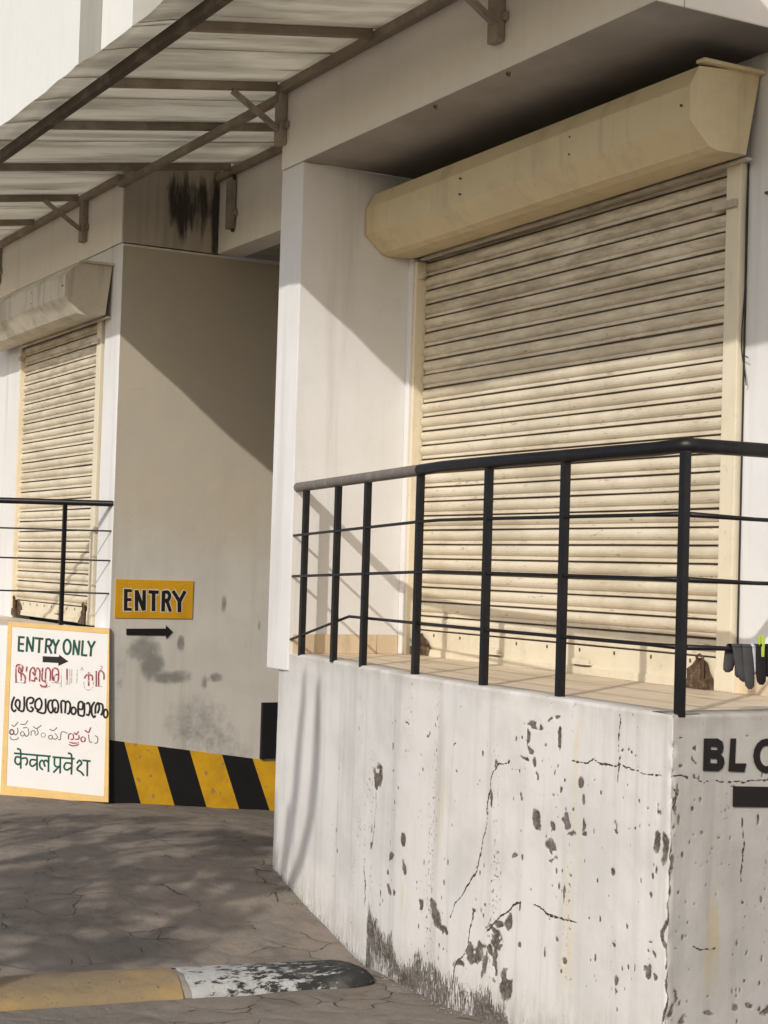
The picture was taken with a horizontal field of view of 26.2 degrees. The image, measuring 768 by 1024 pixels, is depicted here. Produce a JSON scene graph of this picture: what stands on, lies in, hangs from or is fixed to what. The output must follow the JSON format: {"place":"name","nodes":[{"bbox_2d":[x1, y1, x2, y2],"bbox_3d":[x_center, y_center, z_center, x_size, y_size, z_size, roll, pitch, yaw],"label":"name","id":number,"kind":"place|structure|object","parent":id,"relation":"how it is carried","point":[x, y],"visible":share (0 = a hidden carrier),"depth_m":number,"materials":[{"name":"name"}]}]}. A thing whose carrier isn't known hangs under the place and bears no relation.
{"place":"outdoors","nodes":[
{"label":"outdoors","id":0,"kind":"place"},
{"bbox_2d":[0,795,499,1023],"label":"ground","id":1,"kind":"structure","parent":0,"point":[64,909],"depth_m":8.47,"materials":[{"name":"grey concrete"}]},
{"bbox_2d":[0,625,102,802],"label":"wall","id":2,"kind":"structure","parent":1,"relation":"on","point":[3,639],"depth_m":11.66,"materials":[{"name":"white paint"}]},
{"bbox_2d":[0,615,71,625],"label":"platform","id":3,"kind":"structure","parent":2,"relation":"on","point":[4,620],"depth_m":12.92,"materials":[{"name":"beige tile"}]},
{"bbox_2d":[0,497,113,624],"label":"railing","id":4,"kind":"object","parent":2,"relation":"on","point":[65,503],"visible":1,"depth_m":11.70,"materials":[{"name":"black metal"}]},
{"bbox_2d":[0,622,109,801],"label":"entry only board","id":5,"kind":"object","parent":1,"relation":"on","point":[56,730],"visible":1,"depth_m":11.60,"materials":[{"name":"white paint"}]},
{"bbox_2d":[0,0,279,802],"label":"corner building","id":6,"kind":"structure","parent":1,"relation":"on","point":[188,414],"depth_m":12.04,"materials":[{"name":"white paint"}]},
{"bbox_2d":[0,260,113,625],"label":"roller shutter","id":7,"kind":"object","parent":6,"relation":"attached to","point":[61,376],"visible":0.94,"depth_m":12.75,"materials":[{"name":"beige paint"}]},
{"bbox_2d":[126,626,172,638],"bbox_3d":[-1.675,0.857,11.799,0.353,0.100,0.001,3,-2,-29],"label":"painted arrow","id":8,"kind":"object","parent":6,"relation":"attached to","point":[167,632],"visible":1,"depth_m":11.80,"materials":[{"name":"black paint"}]},
{"bbox_2d":[114,579,193,618],"bbox_3d":[-1.644,0.624,11.824,0.591,0.274,0.012,3,-2,-29],"label":"entry sign","id":9,"kind":"object","parent":6,"relation":"attached to","point":[169,599],"visible":1,"depth_m":11.82,"materials":[{"name":"yellow metal"}]},
{"bbox_2d":[104,740,275,810],"bbox_3d":[-0.924,1.971,12.201,2.391,0.635,0.007,3,-2,-29],"label":"hazard stripe band","id":10,"kind":"object","parent":6,"relation":"attached to","point":[144,774],"visible":0.5,"depth_m":11.92,"materials":[{"name":"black paint"}]},
{"bbox_2d":[0,0,508,283],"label":"canopy","id":11,"kind":"object","parent":6,"relation":"attached to","point":[186,85],"visible":0.97,"depth_m":9.41,"materials":[{"name":"metal"}]},
{"bbox_2d":[259,702,277,758],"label":"black wall panel","id":12,"kind":"structure","parent":6,"relation":"attached to","point":[268,728],"depth_m":12.22,"materials":[{"name":"paint"}]},
{"bbox_2d":[218,145,409,261],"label":"entrance beam","id":13,"kind":"structure","parent":6,"relation":"attached to","point":[255,233],"depth_m":11.62,"materials":[{"name":"paint"}]},
{"bbox_2d":[0,960,374,1010],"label":"curb","id":14,"kind":"structure","parent":1,"relation":"on","point":[58,990],"depth_m":7.16,"materials":[{"name":"yellow concrete"}]},
{"bbox_2d":[3,827,462,1022],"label":"gravel crumbs","id":15,"kind":"object","parent":1,"relation":"on","point":[337,951],"visible":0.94,"depth_m":7.97,"materials":[{"name":"grey gravel"}]},
{"bbox_2d":[267,0,767,695],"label":"shop building","id":16,"kind":"structure","parent":1,"relation":"on","point":[441,88],"depth_m":9.13,"materials":[{"name":"white paint"}]},
{"bbox_2d":[365,57,764,692],"bbox_3d":[0.731,-0.542,8.211,0.404,2.676,2.892,3,-2,-29],"label":"roller shutter","id":17,"kind":"object","parent":16,"relation":"attached to","point":[583,283],"visible":0.85,"depth_m":8.00,"materials":[{"name":"beige paint"}]},
{"bbox_2d":[737,163,749,643],"bbox_3d":[1.541,-0.444,7.079,0.027,2.140,0.078,2,-2,5],"label":"loose cable","id":18,"kind":"object","parent":16,"relation":"hanging from","point":[744,306],"visible":0.92,"depth_m":7.11,"materials":[{"name":"rubber"}]},
{"bbox_2d":[272,653,767,1023],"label":"parapet wall","id":19,"kind":"structure","parent":1,"relation":"on","point":[500,854],"depth_m":6.59,"materials":[{"name":"white paint"}]},
{"bbox_2d":[290,437,767,716],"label":"railing","id":20,"kind":"object","parent":19,"relation":"on","point":[685,448],"visible":0.92,"depth_m":6.82,"materials":[{"name":"black metal"}]},
{"bbox_2d":[723,644,744,681],"bbox_3d":[1.274,0.544,5.964,0.095,0.137,0.054,3,-2,-29],"label":"sock","id":21,"kind":"object","parent":20,"relation":"hanging from","point":[733,658],"visible":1,"depth_m":5.95,"materials":[{"name":"grey fabric"}]},
{"bbox_2d":[734,644,754,688],"bbox_3d":[1.303,0.557,5.966,0.063,0.162,0.053,3,-2,-29],"label":"sock","id":22,"kind":"object","parent":20,"relation":"hanging from","point":[748,667],"visible":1,"depth_m":5.95,"materials":[{"name":"grey fabric"}]},
{"bbox_2d":[751,644,755,673],"bbox_3d":[1.324,0.531,5.991,0.057,0.107,0.053,3,-2,-29],"label":"sock","id":23,"kind":"object","parent":20,"relation":"hanging from","point":[754,651],"visible":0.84,"depth_m":5.97,"materials":[{"name":"white fabric"}]},
{"bbox_2d":[754,644,765,684],"bbox_3d":[1.357,0.552,5.995,0.054,0.147,0.053,3,-2,-29],"label":"sock","id":24,"kind":"object","parent":20,"relation":"hanging from","point":[760,673],"visible":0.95,"depth_m":5.97,"materials":[{"name":"black fabric"}]},
{"bbox_2d":[758,636,764,656],"bbox_3d":[1.367,0.487,5.982,0.020,0.076,0.019,3,-2,-29],"label":"clothes peg","id":25,"kind":"object","parent":20,"relation":"attached to","point":[761,643],"visible":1,"depth_m":5.97,"materials":[{"name":"green plastic"}]},
{"bbox_2d":[765,644,767,676],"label":"sock","id":26,"kind":"object","parent":20,"relation":"hanging from","point":[766,647],"visible":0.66,"depth_m":6.00,"materials":[{"name":"black fabric"}]},
{"bbox_2d":[315,653,767,709],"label":"platform floor","id":27,"kind":"structure","parent":19,"relation":"on","point":[631,692],"depth_m":7.28,"materials":[{"name":"beige tile"}]},
{"bbox_2d":[703,738,767,806],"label":"block lettering","id":28,"kind":"object","parent":19,"relation":"attached to","point":[747,796],"visible":1,"depth_m":5.94,"materials":[{"name":"black paint"}]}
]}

